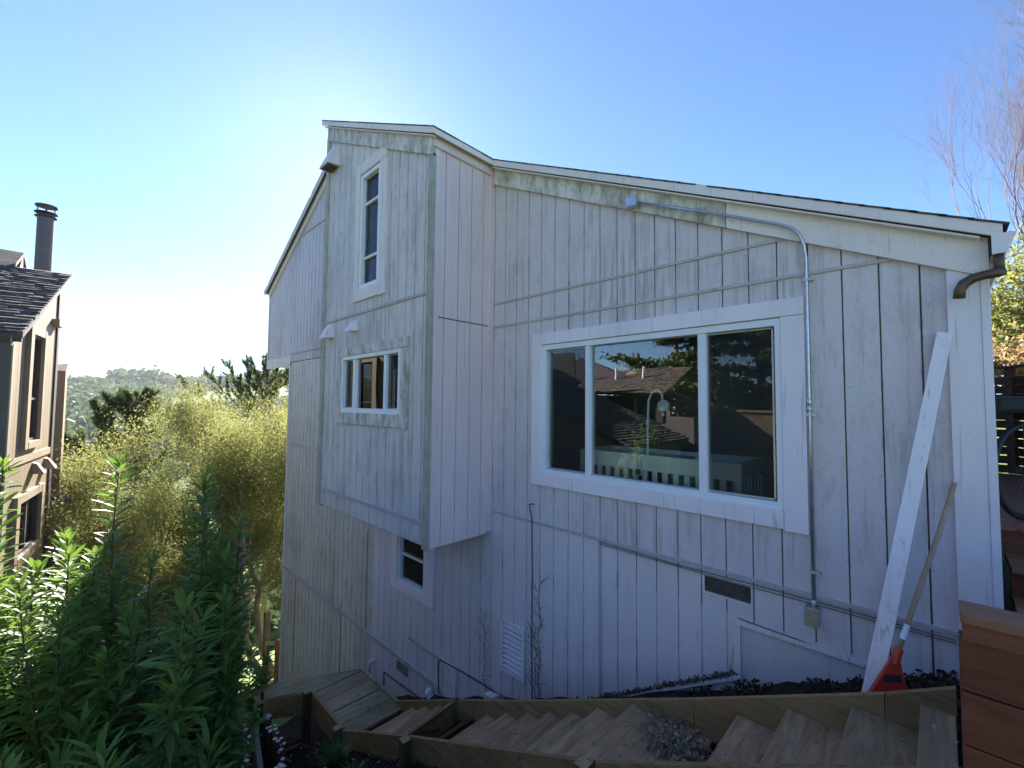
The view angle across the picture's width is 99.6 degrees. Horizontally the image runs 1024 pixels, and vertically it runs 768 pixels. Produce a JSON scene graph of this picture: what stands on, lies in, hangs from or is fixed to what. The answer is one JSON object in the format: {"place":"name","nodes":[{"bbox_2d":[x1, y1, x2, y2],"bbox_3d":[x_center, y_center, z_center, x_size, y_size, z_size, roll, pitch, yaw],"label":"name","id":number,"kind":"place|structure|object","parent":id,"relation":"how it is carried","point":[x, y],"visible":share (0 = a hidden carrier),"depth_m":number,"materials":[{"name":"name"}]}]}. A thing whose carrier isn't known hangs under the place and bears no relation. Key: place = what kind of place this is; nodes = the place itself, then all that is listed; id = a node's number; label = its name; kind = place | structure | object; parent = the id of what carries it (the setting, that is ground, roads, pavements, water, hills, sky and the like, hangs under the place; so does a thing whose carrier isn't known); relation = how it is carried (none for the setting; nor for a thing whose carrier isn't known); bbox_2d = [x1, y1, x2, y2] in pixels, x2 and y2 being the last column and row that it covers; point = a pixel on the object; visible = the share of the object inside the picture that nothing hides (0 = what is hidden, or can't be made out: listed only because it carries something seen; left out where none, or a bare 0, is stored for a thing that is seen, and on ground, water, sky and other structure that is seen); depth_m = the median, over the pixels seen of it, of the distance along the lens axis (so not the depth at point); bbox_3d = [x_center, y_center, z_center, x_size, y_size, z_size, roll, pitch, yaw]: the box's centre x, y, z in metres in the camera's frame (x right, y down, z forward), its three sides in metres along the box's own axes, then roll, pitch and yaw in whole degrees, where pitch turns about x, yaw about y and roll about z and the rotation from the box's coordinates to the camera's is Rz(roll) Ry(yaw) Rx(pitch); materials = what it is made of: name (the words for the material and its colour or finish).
{"place":"outdoors","nodes":[
{"label":"outdoors","id":0,"kind":"place"},
{"bbox_2d":[0,0,1023,385],"label":"sky","id":1,"kind":"structure","parent":0,"point":[179,147],"materials":[{"name":"blue"}]},
{"bbox_2d":[67,384,1023,744],"bbox_3d":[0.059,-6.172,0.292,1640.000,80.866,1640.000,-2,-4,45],"label":"ground","id":2,"kind":"structure","parent":0,"point":[285,720],"depth_m":26.79,"materials":[{"name":"green plant"}]},
{"bbox_2d":[0,202,72,673],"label":"tan house","id":3,"kind":"structure","parent":2,"relation":"on","point":[33,381],"depth_m":8.84,"materials":[{"name":"paint"}]},
{"bbox_2d":[8,482,44,573],"bbox_3d":[-9.539,2.749,8.489,1.880,1.330,0.155,-3,-5,53],"label":"house window","id":4,"kind":"structure","parent":3,"relation":"in","point":[32,502],"depth_m":8.52,"materials":[{"name":"beige paint"}]},
{"bbox_2d":[20,325,47,449],"bbox_3d":[-9.430,0.068,8.504,1.120,2.350,0.155,-3,-5,53],"label":"house window","id":5,"kind":"structure","parent":3,"relation":"in","point":[37,338],"depth_m":8.71,"materials":[{"name":"beige paint"}]},
{"bbox_2d":[62,427,119,531],"bbox_3d":[-19.612,8.547,18.934,3.319,13.348,3.170,1,-3,-13],"label":"pine tree","id":6,"kind":"object","parent":2,"relation":"on","point":[71,438],"visible":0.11,"depth_m":19.17,"materials":[{"name":"green plant"}]},
{"bbox_2d":[69,384,175,641],"bbox_3d":[-17.412,7.341,19.159,3.642,14.816,3.784,2,-3,-27],"label":"pine tree","id":7,"kind":"object","parent":2,"relation":"on","point":[127,400],"visible":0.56,"depth_m":19.05,"materials":[{"name":"green plant"}]},
{"bbox_2d":[40,399,283,647],"bbox_3d":[-9.617,5.315,13.476,8.631,10.123,10.186,0,-3,16],"label":"broadleaf tree","id":8,"kind":"object","parent":2,"relation":"on","point":[77,490],"visible":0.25,"depth_m":11.49,"materials":[{"name":"green plant"}]},
{"bbox_2d":[61,491,274,657],"bbox_3d":[-10.742,7.091,12.777,8.199,7.268,5.774,-1,-3,22],"label":"broadleaf tree","id":9,"kind":"object","parent":2,"relation":"on","point":[169,596],"visible":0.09,"depth_m":11.67,"materials":[{"name":"green plant"}]},
{"bbox_2d":[61,373,287,629],"bbox_3d":[-10.758,5.317,16.010,8.832,12.783,11.914,0,-3,15],"label":"broadleaf tree","id":10,"kind":"object","parent":2,"relation":"on","point":[184,515],"visible":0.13,"depth_m":14.38,"materials":[{"name":"green plant"}]},
{"bbox_2d":[64,364,287,651],"bbox_3d":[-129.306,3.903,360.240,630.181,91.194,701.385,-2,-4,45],"label":"woodland","id":11,"kind":"object","parent":2,"relation":"on","point":[82,390],"visible":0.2,"depth_m":315.54,"materials":[{"name":"green plant"}]},
{"bbox_2d":[130,374,287,678],"bbox_3d":[-6.342,4.544,14.805,9.069,10.926,13.250,-6,-7,66],"label":"broadleaf tree","id":12,"kind":"object","parent":2,"relation":"on","point":[233,465],"visible":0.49,"depth_m":13.38,"materials":[{"name":"green plant"}]},
{"bbox_2d":[173,352,288,657],"bbox_3d":[-14.385,6.554,23.248,4.501,17.238,6.688,-2,-4,45],"label":"pine tree","id":13,"kind":"object","parent":2,"relation":"on","point":[258,377],"visible":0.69,"depth_m":23.28,"materials":[{"name":"green plant"}]},
{"bbox_2d":[262,611,279,684],"bbox_3d":[-6.645,8.011,11.937,0.174,3.000,2.634,2,-3,-35],"label":"rail fence","id":14,"kind":"object","parent":2,"relation":"on","point":[266,629],"visible":0.59,"depth_m":12.86,"materials":[{"name":"brown wood"}]},
{"bbox_2d":[249,668,400,762],"bbox_3d":[-2.552,4.685,5.844,1.822,0.944,1.424,-2,-4,45],"label":"stair landing","id":15,"kind":"object","parent":2,"relation":"on","point":[330,712],"visible":0.82,"depth_m":5.89,"materials":[{"name":"brown wood"}]},
{"bbox_2d":[264,120,1016,699],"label":"weathered house","id":16,"kind":"structure","parent":2,"relation":"on","point":[474,350],"depth_m":4.80,"materials":[{"name":"paint"}]},
{"bbox_2d":[353,148,388,302],"bbox_3d":[-1.981,-2.228,6.180,0.890,2.062,0.126,-2,-4,45],"label":"tall window","id":17,"kind":"structure","parent":16,"relation":"in","point":[371,211],"depth_m":6.22,"materials":[{"name":"paint"}]},
{"bbox_2d":[335,336,409,429],"bbox_3d":[-1.956,0.010,6.029,2.020,1.147,0.126,-2,-4,45],"label":"sliding window","id":18,"kind":"structure","parent":16,"relation":"in","point":[373,379],"depth_m":5.94,"materials":[{"name":"paint"}]},
{"bbox_2d":[391,534,434,608],"bbox_3d":[-1.535,2.661,6.807,1.170,1.302,0.126,-2,-4,45],"label":"basement window","id":19,"kind":"structure","parent":16,"relation":"in","point":[412,567],"depth_m":6.81,"materials":[{"name":"paint"}]},
{"bbox_2d":[475,610,491,691],"bbox_3d":[-0.387,3.389,5.539,0.325,1.050,0.068,-2,-4,45],"label":"dead vine","id":20,"kind":"object","parent":16,"relation":"attached to","point":[483,650],"visible":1,"depth_m":5.53,"materials":[{"name":"brown plant"}]},
{"bbox_2d":[525,576,547,698],"bbox_3d":[0.264,2.910,4.939,0.378,1.561,0.060,-2,-4,45],"label":"dead vine","id":21,"kind":"object","parent":16,"relation":"attached to","point":[536,646],"visible":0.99,"depth_m":4.92,"materials":[{"name":"brown plant"}]},
{"bbox_2d":[576,669,736,698],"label":"leaf debris","id":22,"kind":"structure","parent":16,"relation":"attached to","point":[695,680],"depth_m":3.83,"materials":[{"name":"brown plant"}]},
{"bbox_2d":[531,296,809,534],"bbox_3d":[1.245,0.262,4.203,2.730,1.768,0.126,-2,-4,45],"label":"picture window","id":23,"kind":"structure","parent":16,"relation":"in","point":[790,513],"depth_m":3.74,"materials":[{"name":"paint"}]},
{"bbox_2d":[580,445,763,596],"bbox_3d":[1.624,1.344,4.591,1.712,1.220,0.680,-2,-4,45],"label":"railing","id":24,"kind":"object","parent":16,"relation":"on","point":[738,472],"visible":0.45,"depth_m":4.32,"materials":[{"name":"white wood"}]},
{"bbox_2d":[634,455,642,475],"bbox_3d":[1.296,0.835,4.426,0.090,0.205,0.094,-1,-3,30],"label":"baby monitor","id":25,"kind":"object","parent":24,"relation":"attached to","point":[638,471],"visible":1,"depth_m":4.41,"materials":[{"name":"white plastic"}]},
{"bbox_2d":[646,389,669,454],"bbox_3d":[1.474,0.465,4.371,0.235,0.833,0.053,-2,-4,45],"label":"lamp","id":26,"kind":"object","parent":24,"relation":"attached to","point":[663,405],"visible":0.99,"depth_m":4.38,"materials":[{"name":"white metal"}]},
{"bbox_2d":[667,668,961,740],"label":"mulch","id":27,"kind":"object","parent":2,"relation":"on","point":[917,682],"visible":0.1,"depth_m":2.95,"materials":[{"name":"black soil"}]},
{"bbox_2d":[861,331,952,691],"bbox_3d":[2.388,0.805,2.617,0.663,2.284,0.074,1,-3,-5],"label":"leaning board","id":28,"kind":"object","parent":27,"relation":"on","point":[879,653],"visible":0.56,"depth_m":2.62,"materials":[{"name":"white paint"}]},
{"bbox_2d":[872,0,1023,269],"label":"bare tree","id":29,"kind":"object","parent":2,"relation":"on","point":[1019,126],"visible":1,"depth_m":12.23,"materials":[{"name":"brown plant"}]},
{"bbox_2d":[958,600,1023,767],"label":"deck side wall","id":30,"kind":"structure","parent":2,"relation":"on","point":[991,652],"depth_m":1.53,"materials":[{"name":"brown wood"}]},
{"bbox_2d":[994,366,1019,473],"bbox_3d":[5.671,0.440,5.522,1.010,1.290,0.140,-2,-4,45],"label":"slatted fence","id":31,"kind":"object","parent":2,"relation":"on","point":[1006,421],"visible":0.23,"depth_m":5.21,"materials":[{"name":"black wood"}]},
{"bbox_2d":[990,216,1023,361],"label":"garden tree","id":32,"kind":"object","parent":2,"relation":"on","point":[1008,310],"visible":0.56,"depth_m":10.35,"materials":[{"name":"green plant"}]},
{"bbox_2d":[992,322,1023,429],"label":"garden shrub","id":33,"kind":"object","parent":2,"relation":"on","point":[1017,356],"visible":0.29,"depth_m":7.26,"materials":[{"name":"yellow plant"}]},
{"bbox_2d":[998,473,1023,613],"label":"wooden deck","id":34,"kind":"structure","parent":2,"relation":"on","point":[1012,535],"depth_m":2.86,"materials":[{"name":"wood"}]},
{"bbox_2d":[995,377,1023,519],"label":"bicycle","id":35,"kind":"object","parent":34,"relation":"on","point":[1009,404],"visible":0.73,"depth_m":2.96,"materials":[{"name":"metal"}]},
{"bbox_2d":[1007,364,1023,474],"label":"slatted fence","id":36,"kind":"object","parent":34,"relation":"on","point":[1017,389],"visible":0.67,"depth_m":5.05,"materials":[{"name":"black wood"}]},
{"bbox_2d":[237,681,962,767],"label":"garden soil","id":37,"kind":"structure","parent":0,"point":[289,731],"depth_m":4.83,"materials":[{"name":"black soil"}]},
{"bbox_2d":[0,453,113,761],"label":"leafy shrub","id":38,"kind":"object","parent":37,"relation":"on","point":[7,579],"visible":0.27,"depth_m":2.85,"materials":[{"name":"green plant"}]},
{"bbox_2d":[0,529,138,761],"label":"leafy shrub","id":39,"kind":"object","parent":37,"relation":"on","point":[69,538],"visible":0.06,"depth_m":2.94,"materials":[{"name":"green plant"}]},
{"bbox_2d":[0,725,176,767],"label":"leafy shrub","id":40,"kind":"object","parent":37,"relation":"on","point":[6,751],"visible":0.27,"depth_m":1.97,"materials":[{"name":"green plant"}]},
{"bbox_2d":[43,571,180,720],"bbox_3d":[-3.656,3.174,3.995,1.785,2.803,1.406,0,-3,12],"label":"leafy shrub","id":41,"kind":"object","parent":37,"relation":"on","point":[141,605],"visible":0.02,"depth_m":4.12,"materials":[{"name":"green plant"}]},
{"bbox_2d":[0,579,238,767],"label":"leafy shrub","id":42,"kind":"object","parent":37,"relation":"on","point":[174,726],"visible":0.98,"depth_m":2.21,"materials":[{"name":"green plant"}]},
{"bbox_2d":[0,453,240,767],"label":"leafy shrub","id":43,"kind":"object","parent":37,"relation":"on","point":[83,685],"visible":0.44,"depth_m":2.53,"materials":[{"name":"green plant"}]},
{"bbox_2d":[85,464,268,767],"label":"leafy shrub","id":44,"kind":"object","parent":37,"relation":"on","point":[224,703],"visible":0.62,"depth_m":2.77,"materials":[{"name":"green plant"}]},
{"bbox_2d":[240,712,250,767],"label":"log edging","id":45,"kind":"object","parent":37,"relation":"on","point":[247,759],"visible":0.21,"depth_m":5.24,"materials":[{"name":"brown wood"}]},
{"bbox_2d":[250,726,262,767],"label":"edging plank","id":46,"kind":"object","parent":37,"relation":"on","point":[256,761],"visible":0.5,"depth_m":5.14,"materials":[{"name":"grey wood"}]},
{"bbox_2d":[237,643,276,767],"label":"leafy shrub","id":47,"kind":"object","parent":37,"relation":"on","point":[258,680],"visible":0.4,"depth_m":6.09,"materials":[{"name":"green plant"}]},
{"bbox_2d":[259,691,263,752],"bbox_3d":[-3.375,4.699,5.821,0.039,1.101,0.066,1,-3,-19],"label":"metal stake","id":48,"kind":"object","parent":37,"relation":"on","point":[261,713],"visible":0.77,"depth_m":5.81,"materials":[{"name":"grey metal"}]},
{"bbox_2d":[262,713,285,767],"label":"log edging","id":49,"kind":"object","parent":37,"relation":"on","point":[273,751],"visible":0.73,"depth_m":5.43,"materials":[{"name":"brown wood"}]},
{"bbox_2d":[314,730,354,767],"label":"grass tuft","id":50,"kind":"object","parent":37,"relation":"on","point":[334,755],"visible":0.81,"depth_m":4.87,"materials":[{"name":"green plant"}]},
{"bbox_2d":[273,740,397,767],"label":"pale chips","id":51,"kind":"object","parent":37,"relation":"on","point":[320,756],"visible":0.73,"depth_m":5.28,"materials":[{"name":"brown wood"}]},
{"bbox_2d":[263,739,437,767],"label":"soil clods","id":52,"kind":"object","parent":37,"relation":"on","point":[297,751],"visible":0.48,"depth_m":4.96,"materials":[{"name":"black soil"}]},
{"bbox_2d":[342,757,367,767],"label":"grass tuft","id":53,"kind":"object","parent":37,"relation":"on","point":[353,766],"visible":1,"depth_m":4.46,"materials":[{"name":"green plant"}]},
{"bbox_2d":[341,686,960,767],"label":"garden stairs","id":54,"kind":"structure","parent":37,"relation":"on","point":[838,730],"depth_m":2.94,"materials":[{"name":"brown wood"}]},
{"bbox_2d":[322,686,957,760],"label":"leaf bits","id":55,"kind":"object","parent":54,"relation":"on","point":[872,719],"visible":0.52,"depth_m":2.54,"materials":[{"name":"brown plant"}]},
{"bbox_2d":[624,704,718,761],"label":"fallen leaves","id":56,"kind":"object","parent":37,"relation":"on","point":[663,737],"visible":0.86,"depth_m":2.93,"materials":[{"name":"plant"}]},
{"bbox_2d":[867,482,957,693],"bbox_3d":[2.348,1.242,2.536,0.726,1.304,0.142,1,-3,-3],"label":"garden broom","id":57,"kind":"object","parent":37,"relation":"on","point":[890,676],"visible":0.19,"depth_m":2.51,"materials":[{"name":"red plastic"}]}
]}

